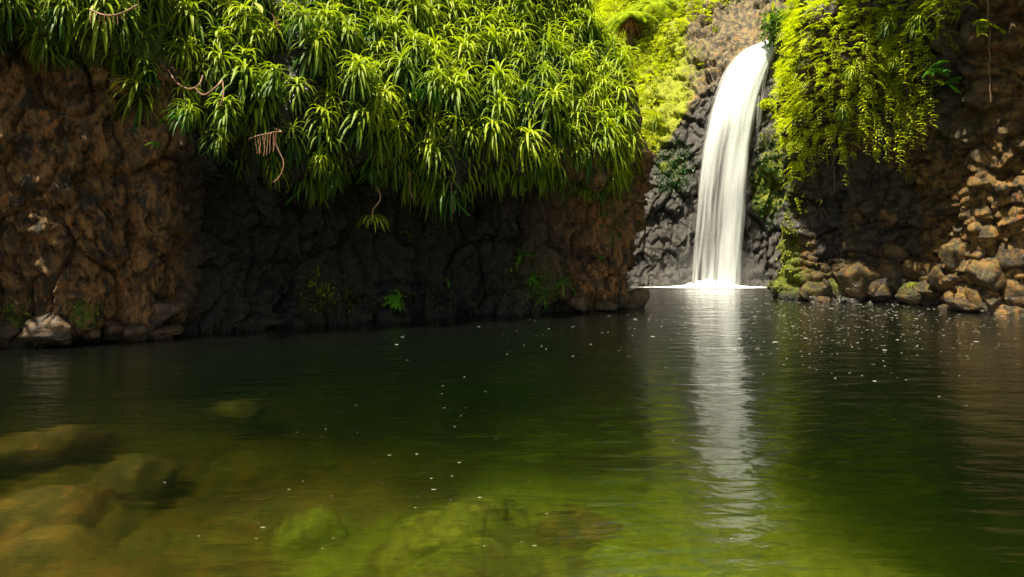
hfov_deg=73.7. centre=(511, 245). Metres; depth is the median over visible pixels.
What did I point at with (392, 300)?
fern
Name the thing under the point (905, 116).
hanging vine
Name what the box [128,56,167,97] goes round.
rosette plant
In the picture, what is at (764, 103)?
shrub
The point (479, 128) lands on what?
rosette plant
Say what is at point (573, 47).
rosette plant
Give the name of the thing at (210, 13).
rosette plant
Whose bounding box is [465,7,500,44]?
rosette plant
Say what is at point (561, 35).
rosette plant
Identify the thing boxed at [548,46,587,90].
rosette plant
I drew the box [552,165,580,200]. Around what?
rosette plant
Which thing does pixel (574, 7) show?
rosette plant
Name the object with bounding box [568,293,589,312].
boulder
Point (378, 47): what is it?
rosette plant
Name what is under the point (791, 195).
moss
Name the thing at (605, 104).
rosette plant
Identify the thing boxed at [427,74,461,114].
rosette plant
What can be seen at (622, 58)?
rosette plant
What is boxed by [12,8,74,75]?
rosette plant
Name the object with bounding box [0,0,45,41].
rosette plant
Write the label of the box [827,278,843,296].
boulder
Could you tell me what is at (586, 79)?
rosette plant
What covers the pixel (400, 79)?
rosette plant
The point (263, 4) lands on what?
rosette plant
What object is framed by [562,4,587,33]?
rosette plant
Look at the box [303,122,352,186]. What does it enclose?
rosette plant
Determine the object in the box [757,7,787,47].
shrub
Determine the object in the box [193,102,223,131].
rosette plant
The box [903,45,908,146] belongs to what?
root
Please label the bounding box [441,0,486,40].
rosette plant
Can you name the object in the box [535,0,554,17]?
rosette plant
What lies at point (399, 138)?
rosette plant
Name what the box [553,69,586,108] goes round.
rosette plant
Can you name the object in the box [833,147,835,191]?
root
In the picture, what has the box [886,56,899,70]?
rosette plant
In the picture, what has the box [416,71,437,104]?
rosette plant
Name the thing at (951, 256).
boulder
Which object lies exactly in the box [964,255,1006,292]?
boulder
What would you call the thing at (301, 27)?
rosette plant
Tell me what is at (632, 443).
water
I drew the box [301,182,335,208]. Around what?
rosette plant
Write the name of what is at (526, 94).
rosette plant
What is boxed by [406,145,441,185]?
rosette plant
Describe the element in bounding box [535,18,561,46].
rosette plant
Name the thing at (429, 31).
rosette plant
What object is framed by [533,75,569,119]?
rosette plant
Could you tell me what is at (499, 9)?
rosette plant
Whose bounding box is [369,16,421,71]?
rosette plant
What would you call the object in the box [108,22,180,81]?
rosette plant
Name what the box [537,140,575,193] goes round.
rosette plant
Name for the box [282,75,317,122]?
rosette plant
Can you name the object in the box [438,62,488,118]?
rosette plant
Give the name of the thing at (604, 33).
rosette plant
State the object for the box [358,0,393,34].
rosette plant
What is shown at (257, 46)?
rosette plant
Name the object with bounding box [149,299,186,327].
boulder
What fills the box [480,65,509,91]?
rosette plant
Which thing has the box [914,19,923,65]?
hanging vine
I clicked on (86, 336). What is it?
boulder
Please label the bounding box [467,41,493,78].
rosette plant
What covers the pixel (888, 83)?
hanging vine
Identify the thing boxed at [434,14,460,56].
rosette plant
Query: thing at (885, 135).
hanging vine
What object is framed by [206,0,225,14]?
rosette plant
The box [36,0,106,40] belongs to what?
rosette plant
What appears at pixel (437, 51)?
rosette plant
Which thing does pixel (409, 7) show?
rosette plant
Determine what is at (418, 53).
rosette plant
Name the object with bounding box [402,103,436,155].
rosette plant
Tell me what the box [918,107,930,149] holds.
hanging vine
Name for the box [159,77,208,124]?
rosette plant
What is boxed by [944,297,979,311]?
boulder
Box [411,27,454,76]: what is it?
rosette plant
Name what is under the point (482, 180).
rosette plant
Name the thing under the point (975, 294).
boulder
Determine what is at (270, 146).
rosette plant
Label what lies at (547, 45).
rosette plant
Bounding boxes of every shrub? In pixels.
[698,5,716,14]
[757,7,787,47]
[758,97,776,120]
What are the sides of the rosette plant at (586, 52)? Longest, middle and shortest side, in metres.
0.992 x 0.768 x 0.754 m
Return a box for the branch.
[248,127,281,155]
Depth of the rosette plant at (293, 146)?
11.51 m
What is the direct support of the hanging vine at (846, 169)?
hanging from the fern cover at (790, 15)
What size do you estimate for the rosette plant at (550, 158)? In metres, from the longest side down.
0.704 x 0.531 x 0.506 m
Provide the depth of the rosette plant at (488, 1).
15.11 m
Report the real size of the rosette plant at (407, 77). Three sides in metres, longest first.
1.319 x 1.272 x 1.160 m
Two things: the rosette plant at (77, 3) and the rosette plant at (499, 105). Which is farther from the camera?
the rosette plant at (499, 105)
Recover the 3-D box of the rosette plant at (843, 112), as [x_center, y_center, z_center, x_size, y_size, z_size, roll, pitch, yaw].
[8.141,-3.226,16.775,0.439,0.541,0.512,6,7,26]
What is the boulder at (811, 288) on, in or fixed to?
on the water
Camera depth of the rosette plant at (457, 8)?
14.72 m
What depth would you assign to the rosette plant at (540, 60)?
14.60 m
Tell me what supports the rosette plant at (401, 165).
on the cliff at (118, 220)
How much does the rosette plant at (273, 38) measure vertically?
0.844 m
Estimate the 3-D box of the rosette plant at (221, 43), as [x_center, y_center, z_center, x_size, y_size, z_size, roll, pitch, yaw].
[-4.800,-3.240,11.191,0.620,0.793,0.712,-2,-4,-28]
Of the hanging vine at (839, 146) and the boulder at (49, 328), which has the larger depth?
the hanging vine at (839, 146)
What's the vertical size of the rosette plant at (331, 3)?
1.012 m
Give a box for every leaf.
[223,1,242,6]
[252,1,262,12]
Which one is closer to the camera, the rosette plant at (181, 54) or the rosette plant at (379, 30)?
the rosette plant at (181, 54)
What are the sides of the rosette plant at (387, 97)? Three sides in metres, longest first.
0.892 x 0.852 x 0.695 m
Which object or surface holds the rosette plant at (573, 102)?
on the cliff at (118, 220)
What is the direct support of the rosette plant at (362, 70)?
on the cliff at (118, 220)
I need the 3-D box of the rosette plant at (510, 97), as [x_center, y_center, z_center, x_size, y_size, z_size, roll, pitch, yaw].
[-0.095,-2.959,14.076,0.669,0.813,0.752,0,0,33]
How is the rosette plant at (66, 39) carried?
on the cliff at (118, 220)
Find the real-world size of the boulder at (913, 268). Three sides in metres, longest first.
0.830 x 0.723 x 0.645 m
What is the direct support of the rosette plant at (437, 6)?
on the cliff at (118, 220)
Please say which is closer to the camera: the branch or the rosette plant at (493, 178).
the branch
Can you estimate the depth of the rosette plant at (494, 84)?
13.65 m
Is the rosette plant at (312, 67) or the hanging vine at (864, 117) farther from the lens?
the hanging vine at (864, 117)
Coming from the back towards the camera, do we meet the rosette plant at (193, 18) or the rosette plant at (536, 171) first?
the rosette plant at (536, 171)
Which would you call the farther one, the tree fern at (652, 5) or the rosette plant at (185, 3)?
the tree fern at (652, 5)
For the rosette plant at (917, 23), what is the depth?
15.40 m
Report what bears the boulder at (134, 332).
on the water
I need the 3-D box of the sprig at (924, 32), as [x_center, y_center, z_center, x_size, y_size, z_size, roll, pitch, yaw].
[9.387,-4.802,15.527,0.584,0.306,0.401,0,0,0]
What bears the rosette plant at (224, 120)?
on the cliff at (118, 220)
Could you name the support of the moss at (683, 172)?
attached to the cliff at (677, 242)
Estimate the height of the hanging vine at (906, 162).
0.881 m
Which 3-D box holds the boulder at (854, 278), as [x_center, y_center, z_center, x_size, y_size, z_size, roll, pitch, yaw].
[9.224,0.922,18.053,1.391,1.052,1.079,-8,-11,0]
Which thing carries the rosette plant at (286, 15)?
on the cliff at (118, 220)
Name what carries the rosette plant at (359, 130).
on the cliff at (118, 220)
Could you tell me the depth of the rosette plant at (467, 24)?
14.30 m
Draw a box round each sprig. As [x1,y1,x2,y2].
[916,26,933,38]
[922,60,950,78]
[932,76,964,93]
[972,19,1004,36]
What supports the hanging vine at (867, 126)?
hanging from the fern cover at (790, 15)
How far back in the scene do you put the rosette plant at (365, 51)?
12.89 m
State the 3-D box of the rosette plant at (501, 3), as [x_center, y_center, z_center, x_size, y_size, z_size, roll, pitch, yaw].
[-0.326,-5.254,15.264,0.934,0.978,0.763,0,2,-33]
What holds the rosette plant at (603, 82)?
on the cliff at (118, 220)
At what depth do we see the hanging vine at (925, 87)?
15.64 m
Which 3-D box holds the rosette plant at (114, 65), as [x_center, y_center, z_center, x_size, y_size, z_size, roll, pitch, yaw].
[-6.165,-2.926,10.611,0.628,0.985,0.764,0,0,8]
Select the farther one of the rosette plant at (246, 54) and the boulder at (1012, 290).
the boulder at (1012, 290)
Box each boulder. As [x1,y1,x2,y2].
[0,318,22,344]
[19,311,73,346]
[81,328,100,341]
[101,320,125,340]
[121,323,148,341]
[148,322,184,339]
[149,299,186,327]
[247,312,283,328]
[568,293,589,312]
[594,299,617,311]
[626,287,649,307]
[798,280,826,299]
[815,296,830,301]
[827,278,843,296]
[832,261,881,298]
[846,252,859,257]
[850,211,867,226]
[866,285,890,298]
[875,208,900,226]
[877,257,902,278]
[878,240,910,262]
[895,281,924,304]
[901,257,931,281]
[914,280,941,299]
[926,264,945,290]
[938,241,970,272]
[938,304,947,309]
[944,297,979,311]
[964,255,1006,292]
[964,283,999,311]
[990,304,1023,314]
[994,234,1023,270]
[1001,279,1023,308]
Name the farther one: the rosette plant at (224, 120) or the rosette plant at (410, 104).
the rosette plant at (410, 104)
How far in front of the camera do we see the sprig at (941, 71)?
15.35 m
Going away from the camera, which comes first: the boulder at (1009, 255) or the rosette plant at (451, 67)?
the rosette plant at (451, 67)
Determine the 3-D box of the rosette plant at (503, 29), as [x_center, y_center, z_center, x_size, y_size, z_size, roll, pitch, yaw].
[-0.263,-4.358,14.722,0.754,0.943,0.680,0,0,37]
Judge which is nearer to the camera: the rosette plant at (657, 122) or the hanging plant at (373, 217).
the hanging plant at (373, 217)
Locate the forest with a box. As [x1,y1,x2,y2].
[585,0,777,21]
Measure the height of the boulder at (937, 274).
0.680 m
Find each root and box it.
[89,5,137,24]
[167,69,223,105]
[273,131,283,182]
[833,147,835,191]
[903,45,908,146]
[986,0,990,101]
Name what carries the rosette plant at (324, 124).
on the cliff at (118, 220)
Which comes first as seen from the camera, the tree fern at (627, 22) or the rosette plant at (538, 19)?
the rosette plant at (538, 19)
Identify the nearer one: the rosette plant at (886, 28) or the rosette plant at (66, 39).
the rosette plant at (66, 39)
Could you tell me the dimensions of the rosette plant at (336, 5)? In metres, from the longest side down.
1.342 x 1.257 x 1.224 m
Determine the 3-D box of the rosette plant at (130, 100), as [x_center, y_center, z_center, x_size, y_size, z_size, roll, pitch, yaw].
[-5.790,-2.215,10.572,0.991,1.066,0.984,0,0,-38]
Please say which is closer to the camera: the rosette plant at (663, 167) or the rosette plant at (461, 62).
the rosette plant at (461, 62)
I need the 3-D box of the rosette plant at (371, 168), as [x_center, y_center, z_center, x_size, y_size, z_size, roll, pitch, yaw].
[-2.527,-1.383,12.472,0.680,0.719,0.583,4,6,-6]
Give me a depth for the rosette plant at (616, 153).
14.50 m
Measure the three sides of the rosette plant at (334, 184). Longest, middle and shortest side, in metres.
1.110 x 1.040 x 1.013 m
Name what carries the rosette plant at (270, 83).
on the cliff at (118, 220)
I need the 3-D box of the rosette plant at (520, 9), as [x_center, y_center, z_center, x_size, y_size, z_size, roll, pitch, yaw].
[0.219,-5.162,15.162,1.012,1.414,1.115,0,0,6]
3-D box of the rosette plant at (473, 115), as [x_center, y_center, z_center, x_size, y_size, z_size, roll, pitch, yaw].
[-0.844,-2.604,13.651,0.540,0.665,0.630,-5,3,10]
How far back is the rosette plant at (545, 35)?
15.16 m
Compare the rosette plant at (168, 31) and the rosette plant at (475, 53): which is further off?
the rosette plant at (475, 53)
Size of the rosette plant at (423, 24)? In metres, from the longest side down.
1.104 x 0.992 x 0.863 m
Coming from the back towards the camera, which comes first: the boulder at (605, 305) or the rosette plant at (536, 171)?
the boulder at (605, 305)
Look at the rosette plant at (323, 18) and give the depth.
12.01 m
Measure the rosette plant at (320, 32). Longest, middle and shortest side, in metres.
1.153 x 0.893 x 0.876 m
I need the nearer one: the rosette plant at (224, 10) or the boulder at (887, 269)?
the rosette plant at (224, 10)
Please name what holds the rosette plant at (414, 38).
on the cliff at (118, 220)
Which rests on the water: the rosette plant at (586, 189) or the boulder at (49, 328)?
the boulder at (49, 328)
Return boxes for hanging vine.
[808,149,815,175]
[838,131,845,163]
[841,144,850,186]
[858,74,871,128]
[863,100,872,154]
[866,31,875,67]
[871,89,879,161]
[873,112,881,163]
[882,70,890,114]
[883,102,892,162]
[884,43,894,109]
[892,112,902,163]
[894,67,903,123]
[896,89,905,161]
[898,137,906,170]
[899,31,911,82]
[900,99,908,142]
[903,147,911,182]
[907,59,916,103]
[907,79,918,140]
[910,118,919,149]
[911,91,919,123]
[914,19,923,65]
[916,64,926,134]
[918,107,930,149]
[920,76,930,101]
[927,50,938,127]
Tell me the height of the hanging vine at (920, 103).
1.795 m
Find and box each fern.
[380,290,406,310]
[606,11,658,48]
[625,0,684,18]
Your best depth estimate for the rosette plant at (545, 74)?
14.49 m
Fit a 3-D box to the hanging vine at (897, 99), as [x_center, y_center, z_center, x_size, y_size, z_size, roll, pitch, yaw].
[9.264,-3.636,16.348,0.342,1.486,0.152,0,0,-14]
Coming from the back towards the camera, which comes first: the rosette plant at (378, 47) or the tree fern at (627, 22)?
the tree fern at (627, 22)
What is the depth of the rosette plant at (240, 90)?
11.00 m
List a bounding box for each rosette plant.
[0,0,36,30]
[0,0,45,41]
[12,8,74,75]
[26,1,86,57]
[29,0,88,45]
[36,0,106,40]
[54,0,133,58]
[74,0,108,22]
[90,8,141,75]
[91,50,134,76]
[98,0,141,28]
[100,1,154,52]
[102,68,170,132]
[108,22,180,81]
[112,0,173,27]
[115,58,144,100]
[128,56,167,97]
[130,0,183,41]
[151,36,207,77]
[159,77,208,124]
[161,99,204,136]
[162,20,184,51]
[164,0,234,63]
[169,0,205,40]
[175,59,225,117]
[178,23,207,62]
[188,115,222,163]
[192,41,240,90]
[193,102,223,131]
[195,127,235,163]
[197,141,240,177]
[198,93,248,139]
[200,26,239,66]
[202,7,219,21]
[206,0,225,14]
[207,0,240,28]
[208,55,270,125]
[216,15,259,57]
[220,0,276,47]
[221,0,250,13]
[223,37,269,103]
[226,156,257,183]
[227,0,287,27]
[230,104,258,142]
[231,91,297,161]
[238,22,277,66]
[240,68,287,132]
[240,127,288,180]
[254,61,291,108]
[257,16,290,61]
[260,150,291,192]
[267,0,300,35]
[273,113,316,171]
[279,0,325,49]
[281,0,312,12]
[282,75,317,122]
[284,170,332,206]
[287,29,335,85]
[298,21,342,83]
[298,95,346,158]
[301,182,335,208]
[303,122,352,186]
[304,0,343,52]
[305,0,327,12]
[305,147,355,195]
[307,148,331,181]
[308,0,342,10]
[311,84,354,134]
[314,64,346,109]
[316,0,351,41]
[316,0,367,50]
[316,156,348,193]
[325,54,385,122]
[326,16,364,67]
[326,100,388,159]
[329,49,381,107]
[331,14,370,59]
[337,0,380,24]
[340,55,376,101]
[344,0,376,30]
[349,0,391,22]
[353,71,404,147]
[354,150,387,184]
[355,7,397,56]
[355,109,401,172]
[356,159,394,192]
[357,38,376,74]
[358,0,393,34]
[361,36,396,78]
[363,54,390,88]
[365,19,392,41]
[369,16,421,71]
[372,3,417,52]
[372,152,411,192]
[373,83,405,124]
[374,0,389,20]
[377,41,436,108]
[377,110,418,165]
[380,0,427,36]
[386,3,402,31]
[390,0,430,20]
[390,139,418,187]
[392,59,415,90]
[393,0,438,42]
[394,30,433,72]
[394,84,422,123]
[395,162,437,208]
[397,23,433,74]
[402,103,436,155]
[403,176,453,222]
[404,8,441,43]
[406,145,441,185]
[410,0,453,43]
[410,19,448,60]
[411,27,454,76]
[411,44,456,87]
[411,57,452,110]
[415,129,469,186]
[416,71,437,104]
[417,100,443,129]
[417,111,447,149]
[417,162,475,225]
[418,0,457,30]
[424,146,489,208]
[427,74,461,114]
[431,0,469,39]
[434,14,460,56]
[434,70,484,131]
[437,19,464,50]
[438,60,466,88]
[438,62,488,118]
[439,105,474,146]
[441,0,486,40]
[441,36,485,81]
[442,0,471,25]
[445,26,487,71]
[446,54,487,94]
[453,118,483,164]
[454,16,485,51]
[463,0,489,27]
[463,103,479,128]
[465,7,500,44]
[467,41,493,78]
[467,86,520,147]
[467,163,487,184]
[468,0,496,33]
[469,0,497,13]
[470,57,521,119]
[470,113,494,151]
[470,153,514,204]
[471,109,517,165]
[473,25,511,71]
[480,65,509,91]
[485,0,515,23]
[486,20,514,58]
[486,87,516,127]
[487,2,516,35]
[487,12,519,52]
[488,144,524,185]
[496,121,518,152]
[497,43,526,68]
[498,82,518,119]
[499,165,530,202]
[501,15,540,64]
[501,73,530,99]
[503,0,543,39]
[504,51,535,84]
[504,118,552,174]
[506,0,541,16]
[508,6,537,45]
[511,74,542,115]
[511,95,539,133]
[514,40,536,70]
[520,159,557,198]
[523,2,552,36]
[523,154,547,184]
[524,60,561,105]
[526,79,573,141]
[529,24,557,55]
[532,31,565,65]
[532,61,561,92]
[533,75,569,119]
[534,49,552,69]
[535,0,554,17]
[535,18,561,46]
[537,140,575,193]
[538,141,561,170]
[542,4,571,36]
[543,0,568,21]
[546,118,572,146]
[548,20,575,59]
[548,35,571,69]
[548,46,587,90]
[549,0,570,10]
[549,182,572,202]
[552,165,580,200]
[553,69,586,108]
[554,90,588,128]
[555,17,588,57]
[556,115,591,159]
[560,99,597,142]
[561,0,584,26]
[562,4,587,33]
[563,38,580,57]
[565,9,609,52]
[565,91,597,128]
[566,51,595,86]
[567,141,589,171]
[571,133,612,185]
[572,0,599,23]
[573,42,598,77]
[574,178,597,207]
[577,67,602,93]
[580,40,606,72]
[582,113,628,160]
[582,188,609,206]
[585,106,613,137]
[586,83,605,113]
[587,20,617,49]
[590,69,619,110]
[592,55,617,85]
[595,90,623,123]
[596,40,646,85]
[596,124,632,175]
[598,103,645,158]
[599,32,623,62]
[600,46,618,66]
[600,157,633,202]
[601,76,642,128]
[603,140,623,164]
[605,62,635,98]
[606,163,631,192]
[608,104,636,134]
[620,127,647,168]
[624,142,649,186]
[641,112,665,133]
[660,163,666,171]
[835,103,852,123]
[840,64,862,85]
[874,14,898,39]
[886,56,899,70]
[904,10,929,37]
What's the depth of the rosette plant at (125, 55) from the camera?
10.43 m
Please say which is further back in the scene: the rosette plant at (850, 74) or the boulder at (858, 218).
the boulder at (858, 218)
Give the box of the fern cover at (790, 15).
[765,0,981,206]
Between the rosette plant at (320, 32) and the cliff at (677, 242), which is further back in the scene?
the cliff at (677, 242)
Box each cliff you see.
[0,0,654,347]
[592,0,793,286]
[767,0,1023,315]
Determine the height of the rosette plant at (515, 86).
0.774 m
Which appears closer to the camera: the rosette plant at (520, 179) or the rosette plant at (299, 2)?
the rosette plant at (299, 2)
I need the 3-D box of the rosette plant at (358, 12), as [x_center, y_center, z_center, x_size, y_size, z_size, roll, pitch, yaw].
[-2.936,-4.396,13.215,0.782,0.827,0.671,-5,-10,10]
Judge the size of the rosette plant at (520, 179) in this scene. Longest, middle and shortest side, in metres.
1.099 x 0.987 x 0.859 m
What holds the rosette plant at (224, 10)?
on the cliff at (118, 220)
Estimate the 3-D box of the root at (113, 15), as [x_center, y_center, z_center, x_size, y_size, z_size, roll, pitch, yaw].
[-5.426,-3.139,9.250,0.668,0.295,0.123,0,0,0]
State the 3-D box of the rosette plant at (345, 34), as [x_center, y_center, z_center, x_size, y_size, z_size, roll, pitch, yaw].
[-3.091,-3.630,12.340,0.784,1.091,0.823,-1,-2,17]
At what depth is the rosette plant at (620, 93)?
15.09 m
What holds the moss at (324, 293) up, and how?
on the cliff at (118, 220)
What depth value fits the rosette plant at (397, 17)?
13.23 m
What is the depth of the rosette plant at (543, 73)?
14.19 m
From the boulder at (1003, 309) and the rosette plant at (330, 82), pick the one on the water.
the boulder at (1003, 309)
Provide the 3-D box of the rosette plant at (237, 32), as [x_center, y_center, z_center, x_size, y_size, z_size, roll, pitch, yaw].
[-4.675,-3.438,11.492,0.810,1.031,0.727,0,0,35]
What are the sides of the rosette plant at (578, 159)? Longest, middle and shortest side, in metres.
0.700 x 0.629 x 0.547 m
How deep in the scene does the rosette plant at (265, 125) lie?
11.36 m
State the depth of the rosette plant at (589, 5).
16.30 m
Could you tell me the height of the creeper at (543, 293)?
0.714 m
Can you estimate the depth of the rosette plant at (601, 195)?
15.01 m
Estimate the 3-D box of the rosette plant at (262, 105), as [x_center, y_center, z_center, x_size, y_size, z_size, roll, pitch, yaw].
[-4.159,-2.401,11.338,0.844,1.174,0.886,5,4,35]
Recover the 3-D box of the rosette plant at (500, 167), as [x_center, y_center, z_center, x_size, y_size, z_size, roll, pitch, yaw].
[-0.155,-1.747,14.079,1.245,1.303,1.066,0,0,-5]
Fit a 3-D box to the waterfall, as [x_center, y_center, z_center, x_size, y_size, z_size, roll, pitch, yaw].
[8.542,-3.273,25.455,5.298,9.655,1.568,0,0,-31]
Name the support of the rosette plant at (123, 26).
on the cliff at (118, 220)
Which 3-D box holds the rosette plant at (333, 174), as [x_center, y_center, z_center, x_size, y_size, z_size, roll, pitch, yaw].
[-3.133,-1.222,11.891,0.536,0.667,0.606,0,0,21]
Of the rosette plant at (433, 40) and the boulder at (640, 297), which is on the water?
the boulder at (640, 297)
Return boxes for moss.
[1,28,654,332]
[651,130,789,230]
[767,4,827,291]
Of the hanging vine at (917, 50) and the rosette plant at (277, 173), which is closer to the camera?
the rosette plant at (277, 173)
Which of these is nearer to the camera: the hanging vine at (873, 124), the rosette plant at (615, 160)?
the rosette plant at (615, 160)
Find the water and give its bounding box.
[0,287,1023,576]
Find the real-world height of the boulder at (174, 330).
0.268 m
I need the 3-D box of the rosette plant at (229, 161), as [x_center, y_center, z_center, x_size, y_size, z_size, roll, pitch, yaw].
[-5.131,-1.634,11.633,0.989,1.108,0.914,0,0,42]
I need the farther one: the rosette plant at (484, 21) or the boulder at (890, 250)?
the boulder at (890, 250)
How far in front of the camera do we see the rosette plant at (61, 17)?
9.80 m
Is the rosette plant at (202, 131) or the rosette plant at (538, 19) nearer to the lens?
the rosette plant at (202, 131)
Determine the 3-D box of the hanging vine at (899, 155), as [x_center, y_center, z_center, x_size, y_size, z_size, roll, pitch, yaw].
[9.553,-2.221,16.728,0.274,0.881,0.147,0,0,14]
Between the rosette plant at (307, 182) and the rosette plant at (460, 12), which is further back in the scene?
the rosette plant at (460, 12)
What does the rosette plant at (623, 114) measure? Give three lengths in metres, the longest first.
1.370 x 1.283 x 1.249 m
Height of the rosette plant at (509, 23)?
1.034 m
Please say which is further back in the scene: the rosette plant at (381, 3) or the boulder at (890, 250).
the boulder at (890, 250)
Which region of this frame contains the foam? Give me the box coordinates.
[641,279,765,288]
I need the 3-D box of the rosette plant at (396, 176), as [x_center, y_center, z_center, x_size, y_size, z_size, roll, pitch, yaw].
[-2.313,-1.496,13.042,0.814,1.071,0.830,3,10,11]
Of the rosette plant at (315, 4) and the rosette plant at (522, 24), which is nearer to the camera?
the rosette plant at (315, 4)
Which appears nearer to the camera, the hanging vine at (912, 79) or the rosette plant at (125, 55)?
the rosette plant at (125, 55)
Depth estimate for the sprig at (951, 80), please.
15.38 m
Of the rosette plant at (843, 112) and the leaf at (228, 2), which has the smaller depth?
the leaf at (228, 2)
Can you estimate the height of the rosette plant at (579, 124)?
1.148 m
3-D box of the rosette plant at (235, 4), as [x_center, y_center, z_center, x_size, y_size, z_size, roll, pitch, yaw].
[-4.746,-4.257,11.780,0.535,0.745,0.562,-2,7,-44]
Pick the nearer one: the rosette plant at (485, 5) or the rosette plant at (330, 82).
the rosette plant at (330, 82)
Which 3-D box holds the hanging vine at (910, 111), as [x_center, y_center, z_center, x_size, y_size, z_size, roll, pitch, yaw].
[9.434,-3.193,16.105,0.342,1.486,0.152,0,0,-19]
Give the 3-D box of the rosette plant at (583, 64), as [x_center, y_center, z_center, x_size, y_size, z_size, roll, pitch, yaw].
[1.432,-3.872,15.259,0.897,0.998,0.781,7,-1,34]
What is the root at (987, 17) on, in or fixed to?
attached to the cliff at (965, 183)
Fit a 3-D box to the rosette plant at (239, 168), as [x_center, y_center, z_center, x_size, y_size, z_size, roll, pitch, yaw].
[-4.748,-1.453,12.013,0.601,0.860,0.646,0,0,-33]
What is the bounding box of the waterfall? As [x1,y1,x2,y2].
[698,40,775,283]
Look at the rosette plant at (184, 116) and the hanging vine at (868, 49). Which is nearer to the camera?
the rosette plant at (184, 116)
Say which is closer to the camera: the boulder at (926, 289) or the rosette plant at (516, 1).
the rosette plant at (516, 1)
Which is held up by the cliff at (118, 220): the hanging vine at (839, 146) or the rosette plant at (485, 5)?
the rosette plant at (485, 5)
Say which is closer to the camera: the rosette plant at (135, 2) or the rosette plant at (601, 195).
the rosette plant at (135, 2)
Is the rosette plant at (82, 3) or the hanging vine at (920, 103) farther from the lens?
the hanging vine at (920, 103)
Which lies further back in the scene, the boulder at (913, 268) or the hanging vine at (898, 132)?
the boulder at (913, 268)
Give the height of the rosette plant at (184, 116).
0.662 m
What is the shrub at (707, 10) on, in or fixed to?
on the cliff at (677, 242)
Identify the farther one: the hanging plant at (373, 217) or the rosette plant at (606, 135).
the rosette plant at (606, 135)
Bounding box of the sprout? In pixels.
[144,142,159,148]
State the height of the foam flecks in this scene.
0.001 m
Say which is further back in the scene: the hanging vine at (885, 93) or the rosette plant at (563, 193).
the hanging vine at (885, 93)
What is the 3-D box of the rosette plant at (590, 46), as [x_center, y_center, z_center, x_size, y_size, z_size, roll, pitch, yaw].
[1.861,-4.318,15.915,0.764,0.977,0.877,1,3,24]
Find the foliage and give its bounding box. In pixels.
[0,0,641,208]
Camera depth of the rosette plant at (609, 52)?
16.11 m
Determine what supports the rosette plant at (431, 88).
on the cliff at (118, 220)
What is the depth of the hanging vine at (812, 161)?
18.03 m
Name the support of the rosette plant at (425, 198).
on the cliff at (118, 220)
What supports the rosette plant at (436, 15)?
on the cliff at (118, 220)
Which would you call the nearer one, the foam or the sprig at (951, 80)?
the sprig at (951, 80)
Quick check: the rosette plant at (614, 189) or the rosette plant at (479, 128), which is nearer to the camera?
the rosette plant at (479, 128)
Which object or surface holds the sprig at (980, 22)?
on the cliff at (965, 183)
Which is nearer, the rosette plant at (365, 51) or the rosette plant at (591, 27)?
the rosette plant at (365, 51)
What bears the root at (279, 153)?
hanging from the branch
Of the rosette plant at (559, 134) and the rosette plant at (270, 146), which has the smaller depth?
the rosette plant at (270, 146)
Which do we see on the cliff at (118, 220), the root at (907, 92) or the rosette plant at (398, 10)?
the rosette plant at (398, 10)
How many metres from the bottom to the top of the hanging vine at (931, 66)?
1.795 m
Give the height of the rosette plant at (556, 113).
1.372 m
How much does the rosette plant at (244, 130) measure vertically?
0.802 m
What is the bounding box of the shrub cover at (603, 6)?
[588,0,731,153]
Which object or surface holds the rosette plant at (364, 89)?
on the cliff at (118, 220)
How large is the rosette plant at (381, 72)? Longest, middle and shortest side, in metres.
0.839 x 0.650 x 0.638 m
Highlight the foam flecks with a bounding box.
[164,295,1018,548]
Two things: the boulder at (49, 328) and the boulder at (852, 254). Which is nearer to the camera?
the boulder at (49, 328)
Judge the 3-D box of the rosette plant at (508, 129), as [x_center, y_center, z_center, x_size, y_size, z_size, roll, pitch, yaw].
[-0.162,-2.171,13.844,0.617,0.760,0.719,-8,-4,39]
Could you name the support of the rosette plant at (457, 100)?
on the cliff at (118, 220)
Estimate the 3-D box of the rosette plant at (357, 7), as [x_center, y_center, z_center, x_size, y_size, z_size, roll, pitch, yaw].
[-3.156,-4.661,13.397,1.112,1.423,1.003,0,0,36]
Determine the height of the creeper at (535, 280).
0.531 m
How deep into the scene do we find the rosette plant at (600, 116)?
14.65 m
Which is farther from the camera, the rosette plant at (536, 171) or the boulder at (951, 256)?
the boulder at (951, 256)
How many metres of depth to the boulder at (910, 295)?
17.05 m
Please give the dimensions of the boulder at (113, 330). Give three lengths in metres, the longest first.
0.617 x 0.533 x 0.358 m
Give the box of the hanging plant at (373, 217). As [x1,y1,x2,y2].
[356,187,389,233]
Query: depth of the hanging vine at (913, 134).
16.35 m
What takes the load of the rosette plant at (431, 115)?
on the cliff at (118, 220)
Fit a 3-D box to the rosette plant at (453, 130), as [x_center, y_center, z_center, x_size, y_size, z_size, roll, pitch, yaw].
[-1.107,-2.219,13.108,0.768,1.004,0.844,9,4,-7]
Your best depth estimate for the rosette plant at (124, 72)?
10.63 m
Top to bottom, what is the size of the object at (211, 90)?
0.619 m
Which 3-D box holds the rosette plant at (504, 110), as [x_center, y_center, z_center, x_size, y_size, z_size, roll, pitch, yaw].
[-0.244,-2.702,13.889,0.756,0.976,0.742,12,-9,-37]
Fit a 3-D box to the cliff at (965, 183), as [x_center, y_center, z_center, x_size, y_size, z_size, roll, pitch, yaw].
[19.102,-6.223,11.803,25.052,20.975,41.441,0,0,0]
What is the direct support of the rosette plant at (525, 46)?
on the cliff at (118, 220)
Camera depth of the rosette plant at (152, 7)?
10.69 m

